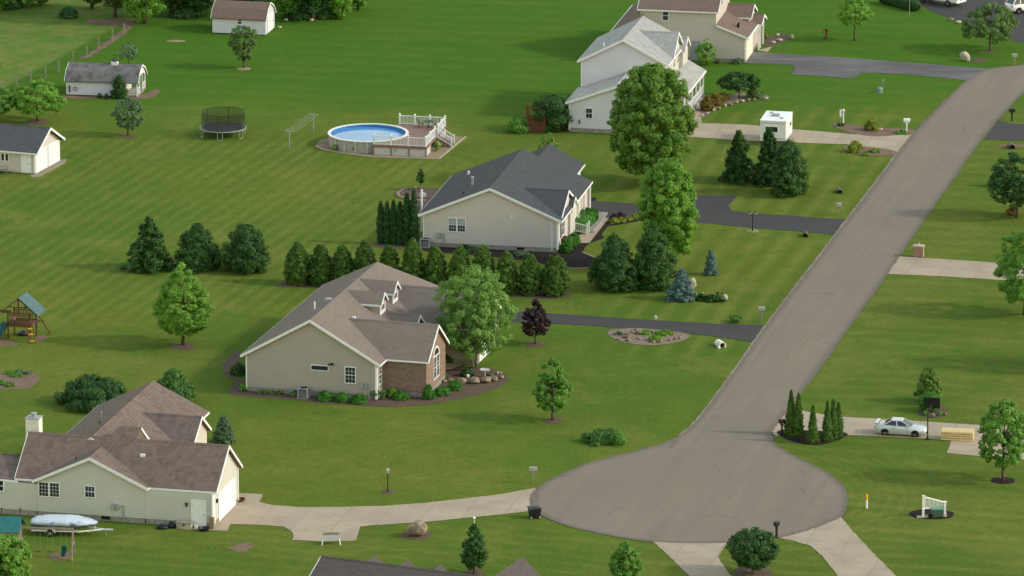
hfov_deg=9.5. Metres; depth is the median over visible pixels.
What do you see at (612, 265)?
spruce tree
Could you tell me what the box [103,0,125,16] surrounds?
woodland tree
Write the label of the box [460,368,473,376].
shrub
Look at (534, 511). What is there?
trash bin
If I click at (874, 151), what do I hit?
ground cover plant
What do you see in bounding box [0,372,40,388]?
garden soil
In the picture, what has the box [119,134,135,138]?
mulch bed
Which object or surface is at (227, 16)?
garden shed
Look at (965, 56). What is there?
boulder
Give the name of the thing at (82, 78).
garden shed
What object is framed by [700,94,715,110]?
shrub
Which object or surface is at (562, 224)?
window
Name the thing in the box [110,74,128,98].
shrub
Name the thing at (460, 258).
arborvitae
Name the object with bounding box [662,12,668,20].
window
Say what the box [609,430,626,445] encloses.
bush
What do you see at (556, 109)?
bush
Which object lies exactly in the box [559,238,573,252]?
boxwood
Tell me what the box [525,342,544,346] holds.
mulch bed
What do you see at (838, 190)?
culvert pipe
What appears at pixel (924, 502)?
garden fence panel
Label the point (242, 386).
plant
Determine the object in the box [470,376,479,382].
boulder
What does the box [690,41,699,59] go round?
door
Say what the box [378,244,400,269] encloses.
arborvitae
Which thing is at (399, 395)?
boxwood
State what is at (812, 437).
columnar arborvitae
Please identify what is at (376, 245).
mulch bed
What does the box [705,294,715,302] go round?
plant
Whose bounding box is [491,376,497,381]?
boulder
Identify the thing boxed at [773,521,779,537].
mailbox
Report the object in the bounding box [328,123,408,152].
swimming pool
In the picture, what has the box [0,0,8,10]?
woodland tree
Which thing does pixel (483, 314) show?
birch tree
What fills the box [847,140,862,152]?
shrub
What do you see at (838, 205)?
mailbox
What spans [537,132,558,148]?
young tree
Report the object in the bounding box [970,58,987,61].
mulch bed
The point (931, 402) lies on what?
basketball hoop
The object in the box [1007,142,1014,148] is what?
culvert pipe
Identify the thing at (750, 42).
garage door
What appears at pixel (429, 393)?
cone evergreen
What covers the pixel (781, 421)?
mailbox
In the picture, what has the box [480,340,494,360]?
garage door
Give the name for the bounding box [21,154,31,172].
door
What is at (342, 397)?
boxwood
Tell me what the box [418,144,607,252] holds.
suburban house
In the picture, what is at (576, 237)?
boxwood
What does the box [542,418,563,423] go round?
mulch bed
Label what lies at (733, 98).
mulch bed
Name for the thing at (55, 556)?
bare soil
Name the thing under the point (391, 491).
mulch bed
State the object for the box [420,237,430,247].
air conditioner
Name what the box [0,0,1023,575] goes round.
ground
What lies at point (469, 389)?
mulch bed
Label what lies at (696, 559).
driveway
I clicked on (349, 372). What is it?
window
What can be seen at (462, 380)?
boulder
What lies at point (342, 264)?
arborvitae
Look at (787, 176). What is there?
spruce tree
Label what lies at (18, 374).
vegetable plant
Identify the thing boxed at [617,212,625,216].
shrub
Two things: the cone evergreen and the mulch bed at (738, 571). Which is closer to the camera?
the mulch bed at (738, 571)
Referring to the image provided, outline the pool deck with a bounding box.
[372,113,454,156]
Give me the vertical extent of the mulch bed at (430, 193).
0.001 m
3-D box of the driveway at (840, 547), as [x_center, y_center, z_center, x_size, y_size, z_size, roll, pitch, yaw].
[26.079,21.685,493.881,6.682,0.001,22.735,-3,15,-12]
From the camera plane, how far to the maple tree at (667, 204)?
580.64 m
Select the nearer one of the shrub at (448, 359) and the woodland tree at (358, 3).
the shrub at (448, 359)
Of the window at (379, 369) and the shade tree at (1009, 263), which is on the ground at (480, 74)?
the shade tree at (1009, 263)
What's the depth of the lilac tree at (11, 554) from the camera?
482.49 m
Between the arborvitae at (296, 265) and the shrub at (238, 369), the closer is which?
the shrub at (238, 369)
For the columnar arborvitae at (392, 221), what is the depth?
592.15 m
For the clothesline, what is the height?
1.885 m
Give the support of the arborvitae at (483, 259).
on the mulch bed at (309, 285)
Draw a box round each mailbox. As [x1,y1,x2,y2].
[529,467,536,482]
[758,306,764,321]
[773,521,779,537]
[778,419,785,434]
[836,203,841,215]
[904,118,909,131]
[913,243,924,257]
[1009,109,1014,120]
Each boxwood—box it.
[316,390,334,401]
[335,392,349,402]
[350,393,367,404]
[392,390,409,400]
[434,386,449,396]
[446,380,462,390]
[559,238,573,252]
[567,235,576,247]
[570,232,580,244]
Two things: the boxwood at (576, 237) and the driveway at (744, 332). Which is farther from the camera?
the boxwood at (576, 237)
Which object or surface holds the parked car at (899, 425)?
on the driveway at (857, 426)
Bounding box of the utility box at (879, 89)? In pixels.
[876,87,882,92]
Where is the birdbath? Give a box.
[480,368,489,375]
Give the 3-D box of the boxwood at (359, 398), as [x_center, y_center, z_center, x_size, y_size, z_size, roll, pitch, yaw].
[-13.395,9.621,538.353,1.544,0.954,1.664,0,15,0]
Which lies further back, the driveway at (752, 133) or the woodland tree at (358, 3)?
the woodland tree at (358, 3)
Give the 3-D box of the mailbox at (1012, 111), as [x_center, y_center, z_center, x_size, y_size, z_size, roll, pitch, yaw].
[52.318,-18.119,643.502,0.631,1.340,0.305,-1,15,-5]
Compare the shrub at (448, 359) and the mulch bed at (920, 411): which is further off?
the shrub at (448, 359)
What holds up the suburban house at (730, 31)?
on the ground at (480, 74)
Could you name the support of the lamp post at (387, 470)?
on the mulch bed at (391, 491)
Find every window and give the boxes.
[0,153,8,161]
[0,480,3,491]
[38,481,59,497]
[84,485,95,497]
[310,364,328,370]
[344,366,355,383]
[378,366,381,385]
[433,346,439,356]
[433,352,439,380]
[448,217,465,232]
[561,221,563,236]
[585,108,592,118]
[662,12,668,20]
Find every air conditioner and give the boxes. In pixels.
[297,386,310,398]
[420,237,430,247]
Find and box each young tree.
[416,168,424,189]
[531,357,573,419]
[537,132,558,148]
[694,38,716,64]
[836,0,873,40]
[977,397,1023,480]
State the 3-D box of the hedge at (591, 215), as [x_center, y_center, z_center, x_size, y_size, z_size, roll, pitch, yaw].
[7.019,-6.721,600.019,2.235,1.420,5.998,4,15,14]
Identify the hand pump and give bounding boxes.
[822,29,828,38]
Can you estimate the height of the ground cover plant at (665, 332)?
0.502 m
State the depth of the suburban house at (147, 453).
504.70 m
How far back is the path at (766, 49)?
677.16 m
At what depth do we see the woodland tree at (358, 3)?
696.77 m
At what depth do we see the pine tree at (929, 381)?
537.76 m
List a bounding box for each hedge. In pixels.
[575,207,598,229]
[878,0,920,10]
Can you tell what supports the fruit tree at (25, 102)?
on the ground at (480, 74)
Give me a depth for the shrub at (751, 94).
653.48 m
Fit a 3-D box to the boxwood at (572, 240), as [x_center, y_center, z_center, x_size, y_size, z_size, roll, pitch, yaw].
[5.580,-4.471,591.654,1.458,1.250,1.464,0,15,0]
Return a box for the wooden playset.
[0,292,50,343]
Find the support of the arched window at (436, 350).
in the suburban house at (366, 330)
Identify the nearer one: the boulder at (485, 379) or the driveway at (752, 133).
the boulder at (485, 379)
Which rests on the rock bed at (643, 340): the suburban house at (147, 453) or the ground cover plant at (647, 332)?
the ground cover plant at (647, 332)
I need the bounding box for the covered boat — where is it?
[30,514,112,536]
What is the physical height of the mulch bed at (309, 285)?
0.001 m
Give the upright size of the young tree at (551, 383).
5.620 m
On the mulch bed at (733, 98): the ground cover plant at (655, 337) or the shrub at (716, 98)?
the shrub at (716, 98)
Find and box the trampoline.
[200,106,246,140]
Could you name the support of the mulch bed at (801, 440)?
on the ground at (480, 74)
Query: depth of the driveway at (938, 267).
583.85 m
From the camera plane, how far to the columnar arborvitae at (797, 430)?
527.68 m
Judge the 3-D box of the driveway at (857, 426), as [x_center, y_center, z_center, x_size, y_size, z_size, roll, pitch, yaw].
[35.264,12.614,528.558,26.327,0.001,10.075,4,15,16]
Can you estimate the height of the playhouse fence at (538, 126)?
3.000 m
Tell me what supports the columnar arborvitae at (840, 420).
on the mulch bed at (801, 440)
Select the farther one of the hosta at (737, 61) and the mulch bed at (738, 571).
the hosta at (737, 61)
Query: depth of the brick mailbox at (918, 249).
587.99 m
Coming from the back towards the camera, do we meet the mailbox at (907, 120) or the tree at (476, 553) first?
the mailbox at (907, 120)
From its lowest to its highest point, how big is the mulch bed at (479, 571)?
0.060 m
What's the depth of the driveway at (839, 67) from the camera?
668.88 m
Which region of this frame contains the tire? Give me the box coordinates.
[17,330,27,335]
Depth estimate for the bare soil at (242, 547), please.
496.72 m
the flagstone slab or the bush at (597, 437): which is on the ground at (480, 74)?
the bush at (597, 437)
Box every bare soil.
[0,339,17,346]
[30,159,66,176]
[34,335,46,341]
[48,552,70,560]
[60,89,159,98]
[78,19,135,59]
[227,542,254,551]
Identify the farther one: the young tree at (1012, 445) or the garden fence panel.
the young tree at (1012, 445)
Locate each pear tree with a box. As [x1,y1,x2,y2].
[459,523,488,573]
[608,540,643,575]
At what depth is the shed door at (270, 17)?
685.56 m
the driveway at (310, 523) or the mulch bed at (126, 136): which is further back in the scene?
the mulch bed at (126, 136)
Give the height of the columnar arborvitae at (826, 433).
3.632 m
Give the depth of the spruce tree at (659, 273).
575.19 m
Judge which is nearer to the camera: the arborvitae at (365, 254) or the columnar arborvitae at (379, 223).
the arborvitae at (365, 254)
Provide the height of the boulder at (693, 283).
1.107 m
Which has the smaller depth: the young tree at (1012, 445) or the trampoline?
the young tree at (1012, 445)
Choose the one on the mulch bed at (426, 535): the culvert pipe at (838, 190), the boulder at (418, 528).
the boulder at (418, 528)
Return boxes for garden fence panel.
[922,495,946,516]
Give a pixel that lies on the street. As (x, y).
(959, 11)
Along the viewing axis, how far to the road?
535.32 m
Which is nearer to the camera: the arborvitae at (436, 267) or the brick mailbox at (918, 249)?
the arborvitae at (436, 267)
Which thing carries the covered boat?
on the ground at (480, 74)
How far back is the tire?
560.20 m
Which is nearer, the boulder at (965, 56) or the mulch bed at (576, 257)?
the mulch bed at (576, 257)
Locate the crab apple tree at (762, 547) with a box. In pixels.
[726,527,779,574]
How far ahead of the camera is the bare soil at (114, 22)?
689.85 m
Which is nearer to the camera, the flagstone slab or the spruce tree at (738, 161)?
the flagstone slab
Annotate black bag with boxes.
[156,524,167,529]
[167,521,175,528]
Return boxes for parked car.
[874,417,926,436]
[1004,0,1023,13]
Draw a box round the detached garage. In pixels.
[0,123,64,173]
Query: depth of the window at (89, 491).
503.53 m
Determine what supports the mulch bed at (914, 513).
on the ground at (480, 74)
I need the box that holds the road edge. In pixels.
[678,133,912,434]
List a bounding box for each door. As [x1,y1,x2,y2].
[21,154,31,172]
[37,148,46,172]
[49,141,58,165]
[191,499,206,525]
[219,480,234,520]
[267,12,272,32]
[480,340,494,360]
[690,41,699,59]
[747,35,752,58]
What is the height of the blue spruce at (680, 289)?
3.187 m
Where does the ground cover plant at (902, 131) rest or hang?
on the mulch bed at (856, 129)
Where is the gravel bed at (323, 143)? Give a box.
[317,136,462,157]
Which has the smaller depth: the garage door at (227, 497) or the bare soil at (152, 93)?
the garage door at (227, 497)
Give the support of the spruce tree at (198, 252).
on the ground at (480, 74)
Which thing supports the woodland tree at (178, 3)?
on the ground at (480, 74)
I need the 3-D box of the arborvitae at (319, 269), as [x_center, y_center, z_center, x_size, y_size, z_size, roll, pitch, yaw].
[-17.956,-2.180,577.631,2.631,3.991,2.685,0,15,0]
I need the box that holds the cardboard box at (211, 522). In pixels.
[209,516,214,528]
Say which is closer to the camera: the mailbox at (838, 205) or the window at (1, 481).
the window at (1, 481)
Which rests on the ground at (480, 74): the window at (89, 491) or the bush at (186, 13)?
the bush at (186, 13)
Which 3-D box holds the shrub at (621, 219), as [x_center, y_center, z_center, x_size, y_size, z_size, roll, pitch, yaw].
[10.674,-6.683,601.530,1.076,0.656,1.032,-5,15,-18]
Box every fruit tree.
[0,86,16,114]
[10,78,66,120]
[110,96,144,135]
[117,42,137,63]
[227,25,258,67]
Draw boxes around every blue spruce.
[211,415,235,443]
[664,267,697,302]
[703,249,718,275]
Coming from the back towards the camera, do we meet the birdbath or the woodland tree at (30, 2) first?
the woodland tree at (30, 2)
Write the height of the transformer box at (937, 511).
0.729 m
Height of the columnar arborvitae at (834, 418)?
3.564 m
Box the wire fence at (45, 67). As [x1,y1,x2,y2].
[0,15,137,88]
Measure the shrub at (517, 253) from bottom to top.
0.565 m
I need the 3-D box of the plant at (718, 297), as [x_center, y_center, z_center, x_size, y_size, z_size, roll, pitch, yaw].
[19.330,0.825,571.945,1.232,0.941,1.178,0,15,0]
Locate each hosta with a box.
[385,388,396,397]
[732,58,741,64]
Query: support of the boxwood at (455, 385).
on the mulch bed at (469, 389)
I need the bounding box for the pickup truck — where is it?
[920,0,965,6]
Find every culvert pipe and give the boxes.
[714,339,725,347]
[836,187,841,193]
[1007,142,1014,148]
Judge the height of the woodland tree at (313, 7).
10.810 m
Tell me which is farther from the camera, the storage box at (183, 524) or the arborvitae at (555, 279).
the arborvitae at (555, 279)
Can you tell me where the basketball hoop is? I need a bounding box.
[924,397,939,439]
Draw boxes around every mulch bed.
[27,119,49,124]
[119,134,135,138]
[167,40,183,41]
[170,343,195,349]
[223,351,507,406]
[237,67,250,69]
[279,282,572,298]
[372,240,421,248]
[380,489,395,493]
[395,187,439,211]
[400,531,432,539]
[422,232,592,266]
[464,569,484,574]
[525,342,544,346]
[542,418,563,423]
[590,217,638,242]
[696,93,769,117]
[733,567,771,575]
[763,34,789,46]
[777,429,847,444]
[832,123,914,135]
[843,146,897,155]
[909,509,953,518]
[918,407,947,417]
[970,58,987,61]
[990,477,1014,483]
[997,144,1023,147]
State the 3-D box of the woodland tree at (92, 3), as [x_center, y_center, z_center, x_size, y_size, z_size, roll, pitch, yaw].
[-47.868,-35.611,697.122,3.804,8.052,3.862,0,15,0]
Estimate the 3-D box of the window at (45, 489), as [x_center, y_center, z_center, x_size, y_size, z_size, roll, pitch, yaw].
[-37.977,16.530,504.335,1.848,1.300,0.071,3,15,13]
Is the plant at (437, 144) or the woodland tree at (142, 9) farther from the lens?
the woodland tree at (142, 9)
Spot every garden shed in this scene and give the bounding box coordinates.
[64,55,147,96]
[210,0,275,34]
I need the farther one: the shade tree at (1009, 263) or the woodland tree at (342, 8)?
the woodland tree at (342, 8)
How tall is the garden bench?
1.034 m
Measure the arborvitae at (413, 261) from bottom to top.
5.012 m
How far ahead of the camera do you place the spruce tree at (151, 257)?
582.37 m
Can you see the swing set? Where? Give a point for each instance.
(11, 524)
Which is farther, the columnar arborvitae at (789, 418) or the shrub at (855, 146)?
the shrub at (855, 146)
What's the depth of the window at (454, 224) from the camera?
590.99 m
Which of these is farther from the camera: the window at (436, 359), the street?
the street
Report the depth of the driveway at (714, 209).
603.21 m
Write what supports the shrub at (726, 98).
on the mulch bed at (733, 98)
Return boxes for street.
[919,0,1023,42]
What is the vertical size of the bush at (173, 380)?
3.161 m
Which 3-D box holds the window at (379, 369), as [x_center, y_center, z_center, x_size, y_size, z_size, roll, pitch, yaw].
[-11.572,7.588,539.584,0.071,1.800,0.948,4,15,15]
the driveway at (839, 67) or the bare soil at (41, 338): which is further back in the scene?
the driveway at (839, 67)
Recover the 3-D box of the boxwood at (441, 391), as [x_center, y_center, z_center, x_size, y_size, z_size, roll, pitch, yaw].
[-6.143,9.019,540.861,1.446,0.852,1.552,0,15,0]
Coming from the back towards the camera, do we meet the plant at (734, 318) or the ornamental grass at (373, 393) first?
the plant at (734, 318)
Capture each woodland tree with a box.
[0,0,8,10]
[22,0,48,5]
[83,0,102,8]
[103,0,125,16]
[121,0,166,23]
[160,0,185,11]
[182,0,212,10]
[267,0,305,14]
[298,0,329,20]
[322,0,352,18]
[351,0,368,9]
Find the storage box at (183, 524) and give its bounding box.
[176,520,192,529]
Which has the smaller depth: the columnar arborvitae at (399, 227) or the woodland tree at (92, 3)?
the columnar arborvitae at (399, 227)
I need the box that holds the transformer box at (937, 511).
[931,506,943,516]
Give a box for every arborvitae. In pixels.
[282,241,310,286]
[307,244,331,286]
[329,244,354,280]
[352,239,377,270]
[376,200,383,243]
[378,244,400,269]
[382,201,389,243]
[389,199,396,244]
[395,201,402,244]
[400,237,425,279]
[401,193,410,245]
[409,188,418,241]
[422,245,448,286]
[446,245,470,289]
[471,244,496,288]
[495,250,519,294]
[517,253,542,296]
[539,254,570,297]
[783,389,795,435]
[791,393,805,436]
[805,405,819,443]
[821,400,833,441]
[830,399,838,438]
[836,402,844,436]
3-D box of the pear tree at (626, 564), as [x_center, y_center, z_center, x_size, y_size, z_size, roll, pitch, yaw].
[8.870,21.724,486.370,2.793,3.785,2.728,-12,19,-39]
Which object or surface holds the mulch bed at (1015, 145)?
on the ground at (480, 74)
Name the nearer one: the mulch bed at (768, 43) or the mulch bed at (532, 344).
the mulch bed at (532, 344)
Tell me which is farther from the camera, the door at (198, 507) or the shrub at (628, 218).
the shrub at (628, 218)
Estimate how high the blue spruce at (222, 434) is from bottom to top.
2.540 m
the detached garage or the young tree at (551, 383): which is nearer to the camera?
the young tree at (551, 383)
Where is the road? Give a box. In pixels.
[529,64,1023,542]
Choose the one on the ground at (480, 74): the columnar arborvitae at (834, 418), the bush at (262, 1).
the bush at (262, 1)
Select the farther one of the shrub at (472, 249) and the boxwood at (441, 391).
the shrub at (472, 249)
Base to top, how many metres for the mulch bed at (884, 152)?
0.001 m
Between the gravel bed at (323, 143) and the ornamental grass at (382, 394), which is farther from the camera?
the gravel bed at (323, 143)
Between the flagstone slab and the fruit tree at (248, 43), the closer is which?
the flagstone slab
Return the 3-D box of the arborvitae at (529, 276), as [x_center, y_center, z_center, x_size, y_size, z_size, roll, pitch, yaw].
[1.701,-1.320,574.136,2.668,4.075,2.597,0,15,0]
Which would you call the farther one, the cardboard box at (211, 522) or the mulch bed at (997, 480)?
the mulch bed at (997, 480)
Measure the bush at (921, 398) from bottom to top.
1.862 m
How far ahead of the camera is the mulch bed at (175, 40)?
681.34 m
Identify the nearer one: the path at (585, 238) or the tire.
the tire
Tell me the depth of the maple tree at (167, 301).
554.90 m
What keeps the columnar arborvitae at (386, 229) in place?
on the mulch bed at (376, 245)
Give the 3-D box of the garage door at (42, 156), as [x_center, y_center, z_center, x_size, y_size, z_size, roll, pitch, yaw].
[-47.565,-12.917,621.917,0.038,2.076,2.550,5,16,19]
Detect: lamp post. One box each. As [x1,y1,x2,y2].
[386,468,388,491]
[748,210,756,230]
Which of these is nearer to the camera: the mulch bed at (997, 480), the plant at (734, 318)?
the mulch bed at (997, 480)
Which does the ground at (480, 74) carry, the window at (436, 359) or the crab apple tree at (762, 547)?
the crab apple tree at (762, 547)
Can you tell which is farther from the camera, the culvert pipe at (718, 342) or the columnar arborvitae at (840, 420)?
the culvert pipe at (718, 342)
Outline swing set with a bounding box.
[0,508,75,560]
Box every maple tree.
[151,262,215,344]
[606,62,698,185]
[634,157,699,261]
[960,1,1017,50]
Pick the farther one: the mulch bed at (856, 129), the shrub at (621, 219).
the mulch bed at (856, 129)
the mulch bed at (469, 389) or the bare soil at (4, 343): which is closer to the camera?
the mulch bed at (469, 389)
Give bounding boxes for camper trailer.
[760,111,792,141]
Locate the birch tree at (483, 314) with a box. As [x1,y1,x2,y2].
[433,264,518,367]
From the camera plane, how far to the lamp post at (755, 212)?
597.39 m
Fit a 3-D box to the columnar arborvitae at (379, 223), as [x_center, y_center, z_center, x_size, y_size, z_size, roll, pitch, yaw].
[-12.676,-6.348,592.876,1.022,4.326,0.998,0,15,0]
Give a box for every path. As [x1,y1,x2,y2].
[445,363,461,368]
[579,217,608,242]
[758,46,771,51]
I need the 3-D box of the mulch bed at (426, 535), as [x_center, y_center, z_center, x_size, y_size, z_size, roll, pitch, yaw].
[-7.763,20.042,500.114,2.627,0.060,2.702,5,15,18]
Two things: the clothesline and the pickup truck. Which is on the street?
the pickup truck
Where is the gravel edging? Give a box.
[315,136,466,159]
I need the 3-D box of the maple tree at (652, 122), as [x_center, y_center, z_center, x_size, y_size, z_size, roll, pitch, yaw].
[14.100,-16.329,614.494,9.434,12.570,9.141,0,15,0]
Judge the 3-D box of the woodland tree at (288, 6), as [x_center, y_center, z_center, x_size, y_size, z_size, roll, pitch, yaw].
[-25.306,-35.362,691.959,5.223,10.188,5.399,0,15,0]
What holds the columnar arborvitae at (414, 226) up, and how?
on the mulch bed at (376, 245)
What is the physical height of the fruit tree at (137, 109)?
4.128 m
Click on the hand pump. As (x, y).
(826, 31)
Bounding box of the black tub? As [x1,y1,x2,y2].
[199,526,209,531]
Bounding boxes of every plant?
[4,369,12,374]
[6,381,14,386]
[10,371,23,377]
[23,370,31,374]
[238,383,248,390]
[432,140,440,150]
[640,329,653,334]
[647,334,663,341]
[655,329,674,335]
[695,293,706,300]
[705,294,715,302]
[714,292,725,301]
[729,315,743,321]
[869,148,880,152]
[895,129,906,134]
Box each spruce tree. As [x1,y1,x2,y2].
[120,216,175,274]
[172,222,221,273]
[219,222,270,274]
[586,233,639,292]
[631,220,677,290]
[717,129,756,185]
[752,127,778,187]
[768,138,809,197]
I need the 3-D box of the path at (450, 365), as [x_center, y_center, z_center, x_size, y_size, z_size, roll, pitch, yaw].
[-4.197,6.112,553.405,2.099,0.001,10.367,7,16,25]
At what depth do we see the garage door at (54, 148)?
624.66 m
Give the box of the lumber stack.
[941,427,973,440]
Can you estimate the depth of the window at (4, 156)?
621.32 m
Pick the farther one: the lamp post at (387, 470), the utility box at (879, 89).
the utility box at (879, 89)
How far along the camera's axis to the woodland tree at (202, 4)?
693.77 m
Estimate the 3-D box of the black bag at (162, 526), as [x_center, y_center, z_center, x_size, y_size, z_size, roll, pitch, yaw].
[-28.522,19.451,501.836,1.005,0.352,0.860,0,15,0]
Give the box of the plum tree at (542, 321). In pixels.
[521,298,550,343]
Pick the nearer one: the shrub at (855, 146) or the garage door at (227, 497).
the garage door at (227, 497)
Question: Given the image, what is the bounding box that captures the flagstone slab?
[917,514,946,517]
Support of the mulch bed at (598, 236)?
on the ground at (480, 74)
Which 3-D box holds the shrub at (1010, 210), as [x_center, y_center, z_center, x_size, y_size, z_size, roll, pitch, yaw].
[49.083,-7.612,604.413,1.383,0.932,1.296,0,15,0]
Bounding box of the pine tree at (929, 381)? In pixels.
[913,365,943,397]
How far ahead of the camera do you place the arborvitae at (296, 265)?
577.22 m
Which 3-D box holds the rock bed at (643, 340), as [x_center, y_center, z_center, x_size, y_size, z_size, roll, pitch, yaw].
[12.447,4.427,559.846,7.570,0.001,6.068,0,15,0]
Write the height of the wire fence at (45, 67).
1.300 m
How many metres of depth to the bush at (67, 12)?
692.87 m
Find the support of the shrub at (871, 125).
on the mulch bed at (856, 129)
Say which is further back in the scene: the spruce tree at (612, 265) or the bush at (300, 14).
the bush at (300, 14)
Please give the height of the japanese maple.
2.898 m
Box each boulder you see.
[407,520,427,535]
[456,377,467,383]
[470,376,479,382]
[479,376,490,382]
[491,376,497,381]
[689,278,695,288]
[960,51,969,61]
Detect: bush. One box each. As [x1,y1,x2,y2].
[1,0,24,10]
[52,373,127,412]
[58,6,78,18]
[157,368,196,401]
[168,3,204,18]
[246,0,280,3]
[281,7,310,20]
[315,7,336,18]
[505,115,529,133]
[531,93,572,132]
[581,427,614,446]
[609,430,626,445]
[918,391,941,411]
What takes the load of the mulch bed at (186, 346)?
on the ground at (480, 74)
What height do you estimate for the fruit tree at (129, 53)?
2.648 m
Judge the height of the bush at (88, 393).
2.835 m
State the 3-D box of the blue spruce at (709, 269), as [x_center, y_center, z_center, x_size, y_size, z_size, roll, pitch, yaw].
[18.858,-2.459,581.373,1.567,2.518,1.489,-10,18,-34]
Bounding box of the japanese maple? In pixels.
[715,71,760,97]
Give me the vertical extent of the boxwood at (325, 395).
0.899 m
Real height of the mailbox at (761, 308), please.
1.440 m
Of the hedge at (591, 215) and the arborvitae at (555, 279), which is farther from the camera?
the hedge at (591, 215)
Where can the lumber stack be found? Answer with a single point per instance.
(959, 434)
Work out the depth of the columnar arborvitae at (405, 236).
591.66 m
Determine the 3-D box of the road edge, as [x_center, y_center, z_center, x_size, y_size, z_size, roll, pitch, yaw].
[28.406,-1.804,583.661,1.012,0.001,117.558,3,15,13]
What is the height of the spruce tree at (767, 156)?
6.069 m
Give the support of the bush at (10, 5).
on the ground at (480, 74)
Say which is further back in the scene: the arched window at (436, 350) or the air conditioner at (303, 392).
the arched window at (436, 350)
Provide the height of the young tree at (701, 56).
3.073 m
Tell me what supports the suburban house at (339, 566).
on the ground at (480, 74)
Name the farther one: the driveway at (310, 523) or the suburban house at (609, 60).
the suburban house at (609, 60)
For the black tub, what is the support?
on the driveway at (310, 523)
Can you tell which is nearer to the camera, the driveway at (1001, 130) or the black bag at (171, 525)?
the black bag at (171, 525)
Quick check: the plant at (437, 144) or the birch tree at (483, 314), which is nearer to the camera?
the birch tree at (483, 314)
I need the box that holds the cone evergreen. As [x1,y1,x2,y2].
[422,383,435,399]
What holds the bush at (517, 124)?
on the ground at (480, 74)
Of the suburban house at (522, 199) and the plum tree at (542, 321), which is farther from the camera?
the suburban house at (522, 199)
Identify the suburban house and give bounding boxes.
[0,380,242,526]
[240,262,501,399]
[309,555,540,575]
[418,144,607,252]
[565,16,705,133]
[611,0,766,62]
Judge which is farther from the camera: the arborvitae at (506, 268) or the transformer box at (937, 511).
the arborvitae at (506, 268)
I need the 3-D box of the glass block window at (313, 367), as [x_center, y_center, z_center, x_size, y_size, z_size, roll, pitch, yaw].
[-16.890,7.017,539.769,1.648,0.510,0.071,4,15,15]
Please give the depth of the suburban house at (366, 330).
541.09 m
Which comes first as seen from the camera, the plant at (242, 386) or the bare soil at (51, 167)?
the plant at (242, 386)
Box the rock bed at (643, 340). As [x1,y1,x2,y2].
[607,328,689,344]
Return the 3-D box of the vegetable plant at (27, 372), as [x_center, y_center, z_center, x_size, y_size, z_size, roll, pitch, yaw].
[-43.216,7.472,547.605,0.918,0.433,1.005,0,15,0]
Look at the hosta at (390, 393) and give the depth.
539.99 m
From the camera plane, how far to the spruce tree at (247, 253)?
581.54 m
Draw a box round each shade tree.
[987,151,1023,217]
[993,229,1023,314]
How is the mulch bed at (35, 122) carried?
on the ground at (480, 74)
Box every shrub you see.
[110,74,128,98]
[229,362,245,375]
[445,354,452,362]
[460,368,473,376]
[462,245,478,252]
[514,250,528,256]
[607,217,619,223]
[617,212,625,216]
[617,217,626,222]
[624,216,632,220]
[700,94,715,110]
[710,92,723,105]
[719,92,729,101]
[746,89,765,99]
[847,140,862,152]
[863,118,878,130]
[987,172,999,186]
[1005,207,1014,214]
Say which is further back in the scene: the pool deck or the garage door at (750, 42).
the garage door at (750, 42)
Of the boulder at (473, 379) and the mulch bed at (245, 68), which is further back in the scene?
the mulch bed at (245, 68)
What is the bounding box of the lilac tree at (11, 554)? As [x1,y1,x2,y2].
[0,533,32,575]
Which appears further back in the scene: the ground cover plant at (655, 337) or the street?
the street
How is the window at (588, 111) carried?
in the suburban house at (609, 60)
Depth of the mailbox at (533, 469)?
514.03 m
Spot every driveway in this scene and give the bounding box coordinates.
[192,488,535,540]
[498,311,764,341]
[588,195,845,233]
[654,542,730,575]
[685,111,909,151]
[745,52,985,80]
[773,410,1023,459]
[781,517,895,575]
[889,256,1023,279]
[984,120,1023,139]
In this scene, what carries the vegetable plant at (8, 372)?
on the garden soil at (24, 381)
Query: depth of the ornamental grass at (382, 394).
539.21 m
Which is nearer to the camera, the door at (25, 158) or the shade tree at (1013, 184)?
the shade tree at (1013, 184)
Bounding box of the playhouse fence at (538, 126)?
[526,104,545,132]
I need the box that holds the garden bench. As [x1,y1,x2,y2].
[321,532,340,544]
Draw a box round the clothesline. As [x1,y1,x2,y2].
[285,114,318,148]
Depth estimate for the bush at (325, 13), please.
692.93 m
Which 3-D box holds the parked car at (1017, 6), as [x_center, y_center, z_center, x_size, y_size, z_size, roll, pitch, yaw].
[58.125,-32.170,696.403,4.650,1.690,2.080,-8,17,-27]
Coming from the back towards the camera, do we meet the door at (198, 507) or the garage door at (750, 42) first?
the garage door at (750, 42)
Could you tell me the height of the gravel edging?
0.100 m
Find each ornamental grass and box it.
[370,389,379,399]
[379,390,385,399]
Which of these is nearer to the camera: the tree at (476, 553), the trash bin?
the tree at (476, 553)
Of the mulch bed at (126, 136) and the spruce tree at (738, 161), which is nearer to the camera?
the spruce tree at (738, 161)
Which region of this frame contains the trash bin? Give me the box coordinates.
[527,505,541,518]
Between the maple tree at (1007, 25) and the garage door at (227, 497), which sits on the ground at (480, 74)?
the maple tree at (1007, 25)
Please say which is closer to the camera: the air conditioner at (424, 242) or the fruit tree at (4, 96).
the air conditioner at (424, 242)
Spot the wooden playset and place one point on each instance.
(31, 303)
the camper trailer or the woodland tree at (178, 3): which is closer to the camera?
the camper trailer
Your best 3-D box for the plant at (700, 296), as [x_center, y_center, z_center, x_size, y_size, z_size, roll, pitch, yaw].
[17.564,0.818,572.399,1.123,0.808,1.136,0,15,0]
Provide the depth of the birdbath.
546.49 m
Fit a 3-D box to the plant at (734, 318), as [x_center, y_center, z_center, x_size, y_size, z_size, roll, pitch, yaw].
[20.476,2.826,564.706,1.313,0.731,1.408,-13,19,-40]
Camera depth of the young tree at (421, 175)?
613.87 m

